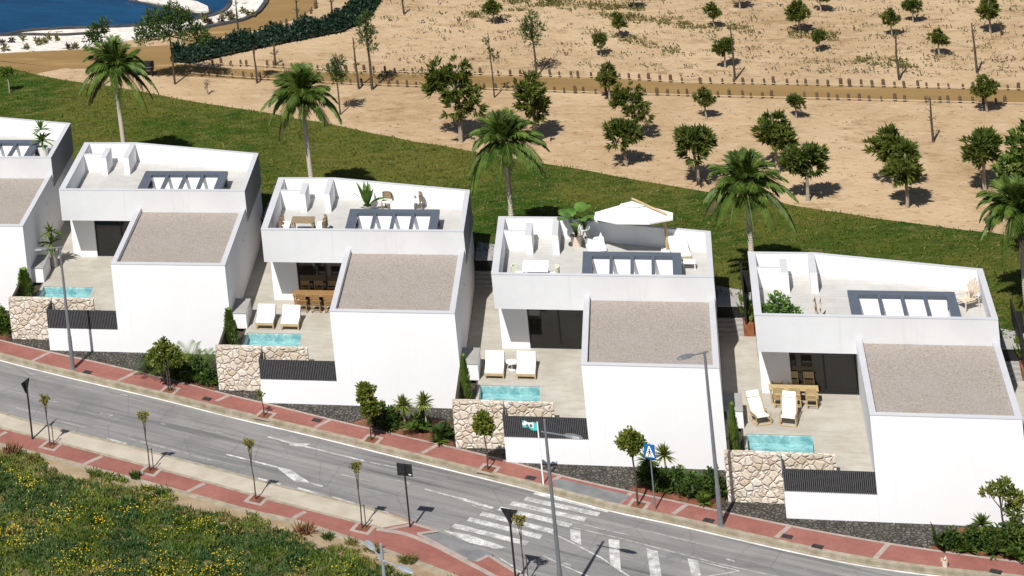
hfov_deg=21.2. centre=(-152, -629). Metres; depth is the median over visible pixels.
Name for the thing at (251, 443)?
street tree
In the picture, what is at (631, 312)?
villa
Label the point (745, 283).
boundary fence
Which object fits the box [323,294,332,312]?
dining chair
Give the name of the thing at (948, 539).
shrub
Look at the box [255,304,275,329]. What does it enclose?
sun lounger
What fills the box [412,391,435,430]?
yucca
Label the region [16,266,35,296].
cypress
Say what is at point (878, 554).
pavement joint
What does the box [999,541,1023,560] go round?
fern palm
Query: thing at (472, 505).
faded marking
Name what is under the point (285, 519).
verge edging
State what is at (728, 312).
entrance gate
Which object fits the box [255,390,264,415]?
street tree
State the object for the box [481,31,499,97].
sparse tree
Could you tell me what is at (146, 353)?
shrub
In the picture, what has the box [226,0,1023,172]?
scrub
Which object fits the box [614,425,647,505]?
street tree
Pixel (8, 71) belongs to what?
lawn tree
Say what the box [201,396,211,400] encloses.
drain cover
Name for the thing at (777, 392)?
dining chair
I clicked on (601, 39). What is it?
pine tree
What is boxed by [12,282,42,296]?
planter screen
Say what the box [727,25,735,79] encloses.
bare sapling
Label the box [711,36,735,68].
pine tree
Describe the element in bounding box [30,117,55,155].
potted plant
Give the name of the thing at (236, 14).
bare sapling
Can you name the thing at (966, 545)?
spiky plant
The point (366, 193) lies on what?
potted plant
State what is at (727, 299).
path
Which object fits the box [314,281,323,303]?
dining chair
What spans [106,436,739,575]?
road marking
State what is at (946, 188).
sand
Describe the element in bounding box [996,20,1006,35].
bare sapling
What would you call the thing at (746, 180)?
palm tree
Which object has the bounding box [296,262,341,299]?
glass door
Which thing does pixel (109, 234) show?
glass door
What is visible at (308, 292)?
dining table
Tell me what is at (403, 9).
bare sapling
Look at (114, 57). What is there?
palm tree
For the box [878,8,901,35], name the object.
pine tree
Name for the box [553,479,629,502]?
asphalt patch
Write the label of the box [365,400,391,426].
shrub
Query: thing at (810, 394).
dining chair
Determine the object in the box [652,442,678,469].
yucca
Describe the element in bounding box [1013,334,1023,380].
rusted planter
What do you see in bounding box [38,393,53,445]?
street tree
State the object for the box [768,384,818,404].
dining table
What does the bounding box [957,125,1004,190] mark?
broadleaf tree
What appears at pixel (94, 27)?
sparse tree
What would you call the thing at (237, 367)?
stone wall
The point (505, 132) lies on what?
palm tree
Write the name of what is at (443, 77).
broadleaf tree
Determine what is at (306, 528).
verge bush
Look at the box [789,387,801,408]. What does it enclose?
dining chair
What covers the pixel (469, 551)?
kerb ramp
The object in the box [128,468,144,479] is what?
verge bush
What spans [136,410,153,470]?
street tree
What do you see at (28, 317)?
stone wall
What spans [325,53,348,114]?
sparse tree
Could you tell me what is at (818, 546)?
drain cover
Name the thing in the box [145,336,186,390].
street tree
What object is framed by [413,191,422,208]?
tub chair
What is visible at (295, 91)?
palm tree
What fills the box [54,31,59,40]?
bank bush
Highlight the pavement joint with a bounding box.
[0,352,889,557]
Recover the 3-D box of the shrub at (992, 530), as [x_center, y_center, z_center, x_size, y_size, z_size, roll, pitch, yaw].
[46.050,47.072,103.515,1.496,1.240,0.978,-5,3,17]
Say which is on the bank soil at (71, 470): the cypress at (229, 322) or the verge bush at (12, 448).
the verge bush at (12, 448)
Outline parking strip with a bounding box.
[0,413,411,527]
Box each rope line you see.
[190,72,1023,102]
[212,63,1018,88]
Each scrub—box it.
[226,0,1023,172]
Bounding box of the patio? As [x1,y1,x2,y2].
[33,220,1023,471]
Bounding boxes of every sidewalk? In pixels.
[0,341,1023,574]
[0,429,517,575]
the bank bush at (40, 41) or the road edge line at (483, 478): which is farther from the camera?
the bank bush at (40, 41)
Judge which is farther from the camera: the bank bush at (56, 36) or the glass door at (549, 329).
the bank bush at (56, 36)
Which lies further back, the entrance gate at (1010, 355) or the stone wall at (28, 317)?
the stone wall at (28, 317)
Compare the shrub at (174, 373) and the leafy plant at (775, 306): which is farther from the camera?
the shrub at (174, 373)
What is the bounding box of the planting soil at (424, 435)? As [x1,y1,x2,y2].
[0,331,1023,561]
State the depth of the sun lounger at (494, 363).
120.92 m
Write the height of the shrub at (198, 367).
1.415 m
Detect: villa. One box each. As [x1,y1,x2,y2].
[0,117,73,309]
[59,142,262,353]
[261,177,474,408]
[491,216,726,469]
[748,251,1023,526]
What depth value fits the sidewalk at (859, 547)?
114.26 m
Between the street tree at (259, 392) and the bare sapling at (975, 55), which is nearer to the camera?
the street tree at (259, 392)
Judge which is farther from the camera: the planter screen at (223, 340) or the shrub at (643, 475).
the planter screen at (223, 340)
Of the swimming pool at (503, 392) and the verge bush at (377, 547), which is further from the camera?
the swimming pool at (503, 392)
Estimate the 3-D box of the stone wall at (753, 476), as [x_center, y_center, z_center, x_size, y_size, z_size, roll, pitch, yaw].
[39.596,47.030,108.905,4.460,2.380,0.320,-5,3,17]
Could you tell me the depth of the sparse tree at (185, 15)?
161.07 m
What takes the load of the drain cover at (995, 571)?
on the sidewalk at (859, 547)
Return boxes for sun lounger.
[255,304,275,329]
[280,305,300,330]
[485,350,504,378]
[516,351,536,379]
[668,235,691,258]
[746,390,771,426]
[779,390,798,427]
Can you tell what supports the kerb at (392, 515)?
on the parking strip
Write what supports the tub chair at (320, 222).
on the villa at (400, 310)
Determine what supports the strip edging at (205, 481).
on the sidewalk at (424, 552)
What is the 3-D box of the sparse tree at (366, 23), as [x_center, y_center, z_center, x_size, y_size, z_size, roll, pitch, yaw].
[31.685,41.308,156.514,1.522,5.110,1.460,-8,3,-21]
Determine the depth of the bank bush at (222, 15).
173.09 m
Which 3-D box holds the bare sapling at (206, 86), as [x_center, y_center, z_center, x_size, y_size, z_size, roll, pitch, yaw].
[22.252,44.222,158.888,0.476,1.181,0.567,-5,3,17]
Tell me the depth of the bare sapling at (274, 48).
162.84 m
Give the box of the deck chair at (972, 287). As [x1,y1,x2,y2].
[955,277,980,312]
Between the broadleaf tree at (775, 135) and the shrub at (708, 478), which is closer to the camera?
the shrub at (708, 478)
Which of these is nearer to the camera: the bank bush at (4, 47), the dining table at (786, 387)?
the dining table at (786, 387)
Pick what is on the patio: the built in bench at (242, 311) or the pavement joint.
the built in bench at (242, 311)
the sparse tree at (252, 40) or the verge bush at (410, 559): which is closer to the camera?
the verge bush at (410, 559)
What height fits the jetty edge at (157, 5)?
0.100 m
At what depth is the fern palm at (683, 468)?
111.04 m
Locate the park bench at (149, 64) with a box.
[131,61,153,76]
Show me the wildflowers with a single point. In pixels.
(111, 531)
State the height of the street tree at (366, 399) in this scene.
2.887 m
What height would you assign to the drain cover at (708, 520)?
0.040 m
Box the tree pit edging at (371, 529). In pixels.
[38,385,650,575]
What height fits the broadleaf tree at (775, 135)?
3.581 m
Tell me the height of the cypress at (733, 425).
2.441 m
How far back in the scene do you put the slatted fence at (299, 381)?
122.43 m
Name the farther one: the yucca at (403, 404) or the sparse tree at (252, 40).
the sparse tree at (252, 40)
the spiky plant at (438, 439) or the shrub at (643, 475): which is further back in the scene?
the spiky plant at (438, 439)
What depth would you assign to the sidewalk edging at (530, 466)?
113.74 m
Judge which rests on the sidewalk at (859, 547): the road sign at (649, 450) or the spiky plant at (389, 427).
the road sign at (649, 450)
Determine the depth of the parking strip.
116.66 m
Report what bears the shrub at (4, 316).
on the planting soil at (424, 435)
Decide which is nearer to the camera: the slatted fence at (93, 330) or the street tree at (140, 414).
the street tree at (140, 414)
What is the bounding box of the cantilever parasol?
[594,196,672,251]
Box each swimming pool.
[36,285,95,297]
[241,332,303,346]
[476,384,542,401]
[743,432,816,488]
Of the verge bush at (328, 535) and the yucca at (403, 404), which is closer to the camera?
the verge bush at (328, 535)
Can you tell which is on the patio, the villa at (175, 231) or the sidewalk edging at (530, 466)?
the villa at (175, 231)
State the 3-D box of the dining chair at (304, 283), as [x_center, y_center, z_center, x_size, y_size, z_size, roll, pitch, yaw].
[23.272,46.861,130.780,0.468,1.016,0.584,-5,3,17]
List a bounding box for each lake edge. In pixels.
[0,0,231,33]
[0,31,106,35]
[186,0,268,31]
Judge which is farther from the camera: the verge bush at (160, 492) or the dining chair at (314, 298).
the dining chair at (314, 298)
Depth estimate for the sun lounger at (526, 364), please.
120.50 m
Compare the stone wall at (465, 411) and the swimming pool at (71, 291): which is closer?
the stone wall at (465, 411)
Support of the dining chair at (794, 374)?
on the patio
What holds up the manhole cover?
on the road
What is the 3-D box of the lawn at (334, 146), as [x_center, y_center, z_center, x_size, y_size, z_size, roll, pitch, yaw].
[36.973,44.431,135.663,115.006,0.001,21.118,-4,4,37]
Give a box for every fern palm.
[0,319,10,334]
[131,357,165,376]
[149,351,191,375]
[163,339,214,378]
[179,347,216,383]
[401,418,429,431]
[427,423,450,436]
[662,464,700,493]
[674,472,713,492]
[698,483,727,501]
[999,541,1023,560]
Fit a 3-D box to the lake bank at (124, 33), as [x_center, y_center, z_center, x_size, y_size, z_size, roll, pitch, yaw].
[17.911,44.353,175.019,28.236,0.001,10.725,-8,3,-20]
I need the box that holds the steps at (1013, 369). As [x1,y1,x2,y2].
[1005,361,1022,380]
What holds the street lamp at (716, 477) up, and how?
on the sidewalk at (859, 547)
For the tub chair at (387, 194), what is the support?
on the villa at (400, 310)
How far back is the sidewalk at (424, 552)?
112.71 m
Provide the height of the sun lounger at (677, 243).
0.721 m
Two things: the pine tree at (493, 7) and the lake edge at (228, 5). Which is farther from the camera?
the lake edge at (228, 5)
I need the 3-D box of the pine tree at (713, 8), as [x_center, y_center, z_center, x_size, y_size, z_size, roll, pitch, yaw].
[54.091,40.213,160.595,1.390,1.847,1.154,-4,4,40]
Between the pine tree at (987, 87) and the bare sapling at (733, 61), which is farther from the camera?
the bare sapling at (733, 61)
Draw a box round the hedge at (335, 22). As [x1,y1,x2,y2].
[169,0,380,63]
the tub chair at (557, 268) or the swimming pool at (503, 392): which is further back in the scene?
the tub chair at (557, 268)
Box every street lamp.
[33,246,75,369]
[364,540,413,575]
[541,419,582,575]
[677,351,724,526]
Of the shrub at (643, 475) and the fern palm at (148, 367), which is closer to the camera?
the shrub at (643, 475)
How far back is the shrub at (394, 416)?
118.98 m
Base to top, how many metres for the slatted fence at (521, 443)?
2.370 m
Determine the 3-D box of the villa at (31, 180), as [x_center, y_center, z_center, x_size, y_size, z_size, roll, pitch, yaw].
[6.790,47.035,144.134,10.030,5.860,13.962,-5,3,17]
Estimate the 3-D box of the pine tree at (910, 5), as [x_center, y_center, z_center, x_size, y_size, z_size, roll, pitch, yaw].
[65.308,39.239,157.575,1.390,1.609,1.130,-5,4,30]
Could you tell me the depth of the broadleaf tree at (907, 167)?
130.83 m
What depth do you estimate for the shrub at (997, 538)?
102.91 m
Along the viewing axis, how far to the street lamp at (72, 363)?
128.56 m
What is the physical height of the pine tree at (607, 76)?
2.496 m
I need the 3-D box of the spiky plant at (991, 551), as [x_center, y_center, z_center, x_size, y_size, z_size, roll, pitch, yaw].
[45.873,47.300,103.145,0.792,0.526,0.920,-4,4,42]
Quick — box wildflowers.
[0,461,364,575]
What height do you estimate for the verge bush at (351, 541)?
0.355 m
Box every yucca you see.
[390,393,416,429]
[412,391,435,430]
[634,449,659,474]
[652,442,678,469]
[969,511,992,535]
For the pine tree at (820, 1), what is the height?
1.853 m
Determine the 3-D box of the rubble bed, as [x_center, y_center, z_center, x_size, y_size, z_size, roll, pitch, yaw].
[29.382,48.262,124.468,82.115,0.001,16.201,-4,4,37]
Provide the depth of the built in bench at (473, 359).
120.62 m
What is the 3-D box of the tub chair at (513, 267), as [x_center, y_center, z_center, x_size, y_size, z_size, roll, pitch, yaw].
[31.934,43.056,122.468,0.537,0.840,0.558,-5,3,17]
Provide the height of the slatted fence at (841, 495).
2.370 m
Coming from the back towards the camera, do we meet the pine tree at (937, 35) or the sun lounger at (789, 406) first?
the pine tree at (937, 35)
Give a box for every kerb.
[0,352,1023,575]
[0,411,412,522]
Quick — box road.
[0,360,939,575]
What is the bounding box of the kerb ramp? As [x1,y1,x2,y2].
[422,531,493,561]
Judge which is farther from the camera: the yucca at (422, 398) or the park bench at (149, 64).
the park bench at (149, 64)
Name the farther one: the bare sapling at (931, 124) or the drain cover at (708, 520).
the bare sapling at (931, 124)
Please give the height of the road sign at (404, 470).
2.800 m
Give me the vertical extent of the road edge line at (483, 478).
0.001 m
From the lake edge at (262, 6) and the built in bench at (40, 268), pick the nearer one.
the built in bench at (40, 268)
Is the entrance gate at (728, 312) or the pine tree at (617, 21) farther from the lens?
the pine tree at (617, 21)
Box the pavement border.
[376,523,522,575]
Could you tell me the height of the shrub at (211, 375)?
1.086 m
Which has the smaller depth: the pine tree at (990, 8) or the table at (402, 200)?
the table at (402, 200)
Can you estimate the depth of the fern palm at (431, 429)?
117.36 m
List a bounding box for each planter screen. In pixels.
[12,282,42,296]
[219,327,245,344]
[455,367,477,398]
[724,411,744,449]
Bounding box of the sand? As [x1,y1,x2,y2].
[0,0,1023,384]
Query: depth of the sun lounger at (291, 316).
128.27 m
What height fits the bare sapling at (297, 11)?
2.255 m
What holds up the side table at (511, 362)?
on the patio
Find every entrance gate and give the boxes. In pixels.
[474,259,492,270]
[717,305,753,323]
[1001,349,1020,361]
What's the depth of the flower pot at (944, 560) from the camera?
102.70 m
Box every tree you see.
[0,66,14,92]
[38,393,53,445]
[78,34,158,141]
[81,15,111,84]
[132,0,211,84]
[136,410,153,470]
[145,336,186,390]
[242,438,256,499]
[245,33,262,83]
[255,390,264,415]
[259,62,341,176]
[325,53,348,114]
[349,460,365,528]
[352,8,379,89]
[354,381,381,440]
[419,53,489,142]
[468,107,550,215]
[471,409,495,469]
[481,0,504,23]
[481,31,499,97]
[510,69,553,135]
[511,513,527,575]
[516,9,545,74]
[590,32,607,55]
[594,60,619,100]
[601,116,644,166]
[607,81,655,138]
[611,11,628,38]
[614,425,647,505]
[672,122,718,184]
[690,86,716,118]
[701,0,722,27]
[702,146,798,291]
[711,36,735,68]
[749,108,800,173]
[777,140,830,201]
[784,0,811,33]
[785,93,806,118]
[811,29,826,51]
[817,0,829,12]
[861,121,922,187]
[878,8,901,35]
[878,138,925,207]
[900,0,922,22]
[925,27,950,55]
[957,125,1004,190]
[969,73,1000,111]
[974,0,1001,33]
[974,172,1023,313]
[977,475,1023,552]
[987,118,1023,193]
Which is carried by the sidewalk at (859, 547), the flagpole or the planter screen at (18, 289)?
the flagpole
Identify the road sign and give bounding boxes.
[21,378,32,438]
[396,463,412,526]
[501,508,517,575]
[643,443,655,509]
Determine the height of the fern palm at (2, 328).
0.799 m
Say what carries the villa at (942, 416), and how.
on the patio
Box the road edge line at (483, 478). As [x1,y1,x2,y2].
[0,360,937,575]
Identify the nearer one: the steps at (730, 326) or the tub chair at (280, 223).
the steps at (730, 326)
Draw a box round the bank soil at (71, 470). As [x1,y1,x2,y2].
[0,447,443,575]
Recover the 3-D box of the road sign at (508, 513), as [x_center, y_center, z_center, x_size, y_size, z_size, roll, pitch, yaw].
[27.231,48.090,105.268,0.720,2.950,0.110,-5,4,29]
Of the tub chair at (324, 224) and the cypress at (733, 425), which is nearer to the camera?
the cypress at (733, 425)
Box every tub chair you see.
[278,218,289,227]
[279,214,291,227]
[316,218,326,227]
[317,214,327,227]
[381,191,392,208]
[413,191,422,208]
[511,263,522,272]
[549,264,559,272]
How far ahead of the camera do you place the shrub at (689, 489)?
109.99 m
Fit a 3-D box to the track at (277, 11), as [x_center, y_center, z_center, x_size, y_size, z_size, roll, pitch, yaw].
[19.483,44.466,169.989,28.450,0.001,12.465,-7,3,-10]
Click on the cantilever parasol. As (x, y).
(636, 212)
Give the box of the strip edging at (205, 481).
[0,427,380,528]
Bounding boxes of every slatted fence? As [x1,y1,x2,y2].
[46,300,119,351]
[258,349,338,404]
[502,404,590,464]
[781,456,879,521]
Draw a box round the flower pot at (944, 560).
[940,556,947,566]
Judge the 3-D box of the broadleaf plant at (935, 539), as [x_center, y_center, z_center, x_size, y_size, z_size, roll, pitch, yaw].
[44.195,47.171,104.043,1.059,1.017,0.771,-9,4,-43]
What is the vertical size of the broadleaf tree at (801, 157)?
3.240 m
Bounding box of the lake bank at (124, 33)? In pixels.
[0,0,262,52]
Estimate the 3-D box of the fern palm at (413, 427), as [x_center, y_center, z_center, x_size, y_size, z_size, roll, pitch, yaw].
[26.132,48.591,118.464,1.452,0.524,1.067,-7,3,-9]
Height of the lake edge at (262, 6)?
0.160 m
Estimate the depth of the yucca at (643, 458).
111.61 m
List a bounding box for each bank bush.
[0,39,5,45]
[0,43,9,51]
[22,42,29,48]
[36,38,42,44]
[41,36,47,43]
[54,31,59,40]
[71,41,78,48]
[218,11,226,18]
[239,6,245,12]
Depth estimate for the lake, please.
177.65 m
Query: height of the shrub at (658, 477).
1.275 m
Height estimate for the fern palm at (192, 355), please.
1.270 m
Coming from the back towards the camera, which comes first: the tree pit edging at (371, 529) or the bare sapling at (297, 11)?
the bare sapling at (297, 11)
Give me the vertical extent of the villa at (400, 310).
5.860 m
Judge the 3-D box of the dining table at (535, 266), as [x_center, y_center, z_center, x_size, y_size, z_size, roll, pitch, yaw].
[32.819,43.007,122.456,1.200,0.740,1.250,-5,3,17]
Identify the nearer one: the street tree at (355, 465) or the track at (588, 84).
the street tree at (355, 465)
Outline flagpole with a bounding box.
[522,421,543,483]
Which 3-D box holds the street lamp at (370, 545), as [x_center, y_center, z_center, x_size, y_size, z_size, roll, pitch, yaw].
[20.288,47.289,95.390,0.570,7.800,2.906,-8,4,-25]
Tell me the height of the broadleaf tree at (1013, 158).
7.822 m
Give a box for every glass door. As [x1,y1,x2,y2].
[94,221,129,255]
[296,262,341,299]
[527,309,582,348]
[789,352,858,394]
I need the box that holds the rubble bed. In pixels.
[0,310,1000,548]
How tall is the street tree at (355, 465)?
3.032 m
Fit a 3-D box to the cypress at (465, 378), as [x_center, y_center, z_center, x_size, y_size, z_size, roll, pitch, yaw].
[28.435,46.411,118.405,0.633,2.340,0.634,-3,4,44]
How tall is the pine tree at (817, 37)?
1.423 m
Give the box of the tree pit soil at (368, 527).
[43,387,645,531]
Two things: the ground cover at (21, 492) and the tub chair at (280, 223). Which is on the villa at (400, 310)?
the tub chair at (280, 223)
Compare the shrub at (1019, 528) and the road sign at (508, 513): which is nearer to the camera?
the shrub at (1019, 528)
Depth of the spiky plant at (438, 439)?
117.20 m
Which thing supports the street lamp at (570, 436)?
on the sidewalk at (424, 552)
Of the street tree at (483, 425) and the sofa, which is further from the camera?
the sofa
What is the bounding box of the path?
[262,202,1023,349]
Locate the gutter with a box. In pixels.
[0,358,957,575]
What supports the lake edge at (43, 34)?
on the lake bank at (124, 33)
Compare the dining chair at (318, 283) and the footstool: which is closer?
the footstool
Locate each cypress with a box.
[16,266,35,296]
[223,307,239,344]
[459,354,472,398]
[728,402,741,449]
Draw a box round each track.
[0,0,313,73]
[139,65,1023,101]
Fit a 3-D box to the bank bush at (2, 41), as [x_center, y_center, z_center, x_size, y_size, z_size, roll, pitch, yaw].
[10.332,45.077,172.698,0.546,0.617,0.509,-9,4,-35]
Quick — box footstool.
[682,259,695,269]
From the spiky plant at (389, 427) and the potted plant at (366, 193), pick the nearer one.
the spiky plant at (389, 427)
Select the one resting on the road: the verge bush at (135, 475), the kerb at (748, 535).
the kerb at (748, 535)
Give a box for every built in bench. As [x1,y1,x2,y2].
[31,255,50,282]
[231,298,251,328]
[462,347,480,379]
[723,393,743,428]
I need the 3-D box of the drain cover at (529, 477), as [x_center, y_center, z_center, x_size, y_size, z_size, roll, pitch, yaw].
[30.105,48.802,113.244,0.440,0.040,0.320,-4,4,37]
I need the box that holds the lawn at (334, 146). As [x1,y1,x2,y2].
[0,66,1023,331]
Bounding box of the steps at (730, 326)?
[718,317,743,335]
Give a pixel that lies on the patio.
(834, 424)
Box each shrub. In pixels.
[0,303,10,333]
[140,348,165,369]
[166,360,191,381]
[183,355,210,382]
[198,366,218,386]
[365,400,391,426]
[379,403,407,429]
[409,409,432,430]
[434,419,454,439]
[632,459,663,486]
[646,466,676,491]
[661,464,690,492]
[675,470,706,498]
[692,464,727,499]
[932,524,963,551]
[958,523,986,551]
[976,523,998,550]
[985,522,1023,556]
[995,515,1023,552]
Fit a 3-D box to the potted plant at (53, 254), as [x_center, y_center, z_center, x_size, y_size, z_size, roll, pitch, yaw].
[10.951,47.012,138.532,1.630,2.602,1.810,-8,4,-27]
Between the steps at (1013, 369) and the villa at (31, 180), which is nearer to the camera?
the steps at (1013, 369)
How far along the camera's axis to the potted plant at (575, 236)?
125.74 m
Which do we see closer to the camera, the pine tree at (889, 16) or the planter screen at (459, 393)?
the planter screen at (459, 393)
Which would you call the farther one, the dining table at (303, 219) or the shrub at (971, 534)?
the dining table at (303, 219)
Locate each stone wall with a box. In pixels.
[8,296,94,339]
[215,344,308,390]
[452,399,554,448]
[724,450,835,503]
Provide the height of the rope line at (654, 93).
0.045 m
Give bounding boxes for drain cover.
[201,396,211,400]
[311,418,322,422]
[525,475,536,479]
[703,518,714,522]
[781,533,792,538]
[811,543,823,548]
[989,568,1001,574]
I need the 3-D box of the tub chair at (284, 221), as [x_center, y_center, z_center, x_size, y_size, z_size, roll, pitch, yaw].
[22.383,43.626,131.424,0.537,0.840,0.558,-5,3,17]
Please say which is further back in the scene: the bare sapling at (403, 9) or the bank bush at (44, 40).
the bank bush at (44, 40)
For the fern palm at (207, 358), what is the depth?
126.61 m
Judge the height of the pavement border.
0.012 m
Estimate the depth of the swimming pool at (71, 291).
135.67 m
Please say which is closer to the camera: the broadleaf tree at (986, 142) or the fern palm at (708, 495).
the fern palm at (708, 495)
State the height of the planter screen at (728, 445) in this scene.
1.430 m
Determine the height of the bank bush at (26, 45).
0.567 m
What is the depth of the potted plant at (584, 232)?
126.12 m
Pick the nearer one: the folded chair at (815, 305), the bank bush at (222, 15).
the folded chair at (815, 305)
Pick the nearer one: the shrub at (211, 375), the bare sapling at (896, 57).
the shrub at (211, 375)
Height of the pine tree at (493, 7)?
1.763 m
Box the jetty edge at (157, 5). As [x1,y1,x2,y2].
[127,0,211,14]
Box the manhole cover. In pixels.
[666,552,683,560]
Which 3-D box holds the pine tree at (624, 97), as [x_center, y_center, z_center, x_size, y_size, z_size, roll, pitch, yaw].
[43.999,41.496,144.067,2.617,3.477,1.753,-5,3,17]
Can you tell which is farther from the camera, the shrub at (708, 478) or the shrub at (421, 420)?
the shrub at (421, 420)
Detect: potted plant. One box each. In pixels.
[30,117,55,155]
[38,222,64,267]
[354,181,388,208]
[557,202,594,247]
[574,217,590,242]
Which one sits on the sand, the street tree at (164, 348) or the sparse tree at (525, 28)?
the sparse tree at (525, 28)
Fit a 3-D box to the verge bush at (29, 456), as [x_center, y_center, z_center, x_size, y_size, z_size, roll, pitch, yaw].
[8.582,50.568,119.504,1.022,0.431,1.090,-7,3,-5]
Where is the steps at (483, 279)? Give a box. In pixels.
[475,271,492,287]
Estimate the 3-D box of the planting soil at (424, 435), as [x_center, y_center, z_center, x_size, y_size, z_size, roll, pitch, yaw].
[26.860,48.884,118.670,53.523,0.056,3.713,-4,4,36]
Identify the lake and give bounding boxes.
[0,0,226,32]
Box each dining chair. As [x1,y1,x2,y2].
[296,294,307,312]
[300,281,309,303]
[309,294,321,312]
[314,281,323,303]
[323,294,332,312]
[327,281,335,289]
[773,387,783,408]
[788,371,798,384]
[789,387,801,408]
[803,371,814,398]
[805,388,817,409]
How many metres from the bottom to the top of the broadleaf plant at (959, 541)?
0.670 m
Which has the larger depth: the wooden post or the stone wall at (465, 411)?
the wooden post
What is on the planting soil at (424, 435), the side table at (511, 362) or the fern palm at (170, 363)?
the fern palm at (170, 363)
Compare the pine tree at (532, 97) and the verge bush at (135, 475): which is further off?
the pine tree at (532, 97)
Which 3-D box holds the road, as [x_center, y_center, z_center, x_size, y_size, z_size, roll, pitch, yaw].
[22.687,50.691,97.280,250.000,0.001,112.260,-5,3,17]
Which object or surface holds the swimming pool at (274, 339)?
in the patio
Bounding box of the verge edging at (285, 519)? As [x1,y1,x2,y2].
[0,443,457,575]
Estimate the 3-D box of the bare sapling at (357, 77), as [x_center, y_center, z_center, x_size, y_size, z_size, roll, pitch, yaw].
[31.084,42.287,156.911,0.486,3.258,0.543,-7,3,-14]
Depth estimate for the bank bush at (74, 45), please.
170.26 m
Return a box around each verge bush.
[0,439,22,454]
[23,450,40,462]
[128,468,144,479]
[152,487,166,496]
[290,519,317,534]
[320,530,335,539]
[343,535,359,545]
[359,540,385,552]
[396,551,418,563]
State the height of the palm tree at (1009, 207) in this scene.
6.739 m
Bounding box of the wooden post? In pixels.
[847,78,851,86]
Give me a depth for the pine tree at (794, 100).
144.38 m
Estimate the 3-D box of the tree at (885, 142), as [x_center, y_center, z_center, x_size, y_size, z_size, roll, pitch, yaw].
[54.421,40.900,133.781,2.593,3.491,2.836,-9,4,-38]
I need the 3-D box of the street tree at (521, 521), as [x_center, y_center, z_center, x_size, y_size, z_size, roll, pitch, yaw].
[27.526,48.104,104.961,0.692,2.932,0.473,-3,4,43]
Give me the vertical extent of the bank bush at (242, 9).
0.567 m
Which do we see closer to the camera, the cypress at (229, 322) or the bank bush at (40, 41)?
the cypress at (229, 322)
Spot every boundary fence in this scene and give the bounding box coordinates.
[739,260,749,324]
[1010,299,1023,367]
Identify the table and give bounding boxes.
[291,216,314,227]
[293,290,334,304]
[390,192,414,208]
[506,359,516,370]
[522,260,548,272]
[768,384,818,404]
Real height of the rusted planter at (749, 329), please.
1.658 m
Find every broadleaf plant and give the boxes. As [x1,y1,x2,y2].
[925,521,944,547]
[954,530,968,547]
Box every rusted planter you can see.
[736,293,754,336]
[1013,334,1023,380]
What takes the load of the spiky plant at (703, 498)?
on the planting soil at (424, 435)
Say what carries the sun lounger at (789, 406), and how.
on the patio
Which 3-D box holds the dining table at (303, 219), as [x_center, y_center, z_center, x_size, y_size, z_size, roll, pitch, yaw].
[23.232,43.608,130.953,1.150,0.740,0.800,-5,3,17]
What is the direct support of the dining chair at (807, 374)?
on the patio
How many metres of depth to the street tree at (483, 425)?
114.08 m
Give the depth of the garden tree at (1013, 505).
103.02 m
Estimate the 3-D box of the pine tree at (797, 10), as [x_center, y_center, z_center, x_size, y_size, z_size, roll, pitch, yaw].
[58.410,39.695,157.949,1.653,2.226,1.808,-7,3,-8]
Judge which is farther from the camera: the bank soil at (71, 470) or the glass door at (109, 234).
the glass door at (109, 234)
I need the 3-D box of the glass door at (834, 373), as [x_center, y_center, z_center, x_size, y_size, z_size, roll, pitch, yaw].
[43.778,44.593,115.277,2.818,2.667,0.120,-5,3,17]
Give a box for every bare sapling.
[204,78,209,94]
[233,0,240,30]
[270,43,277,64]
[293,0,300,20]
[352,37,359,88]
[400,0,404,14]
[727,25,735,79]
[891,29,900,79]
[924,94,935,141]
[971,23,977,72]
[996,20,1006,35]
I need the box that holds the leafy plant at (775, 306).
[753,290,803,314]
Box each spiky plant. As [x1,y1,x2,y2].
[377,418,399,433]
[427,429,448,445]
[694,492,712,505]
[951,535,980,553]
[982,543,998,559]
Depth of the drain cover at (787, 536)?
106.22 m
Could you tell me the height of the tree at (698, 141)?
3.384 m
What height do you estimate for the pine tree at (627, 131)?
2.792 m
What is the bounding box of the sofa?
[585,236,606,250]
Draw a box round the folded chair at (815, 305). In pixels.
[812,295,820,313]
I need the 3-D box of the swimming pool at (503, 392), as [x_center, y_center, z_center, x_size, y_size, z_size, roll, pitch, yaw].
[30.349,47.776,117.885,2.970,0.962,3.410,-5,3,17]
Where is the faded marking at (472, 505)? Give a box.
[4,366,775,575]
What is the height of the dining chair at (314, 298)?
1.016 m
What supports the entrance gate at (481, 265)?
attached to the boundary fence
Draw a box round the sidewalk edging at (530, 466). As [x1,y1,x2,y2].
[0,340,1023,562]
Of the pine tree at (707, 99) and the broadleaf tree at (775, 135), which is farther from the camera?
the pine tree at (707, 99)
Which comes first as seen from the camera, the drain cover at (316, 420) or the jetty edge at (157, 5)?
the drain cover at (316, 420)
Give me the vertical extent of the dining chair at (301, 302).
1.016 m
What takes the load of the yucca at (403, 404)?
on the planting soil at (424, 435)

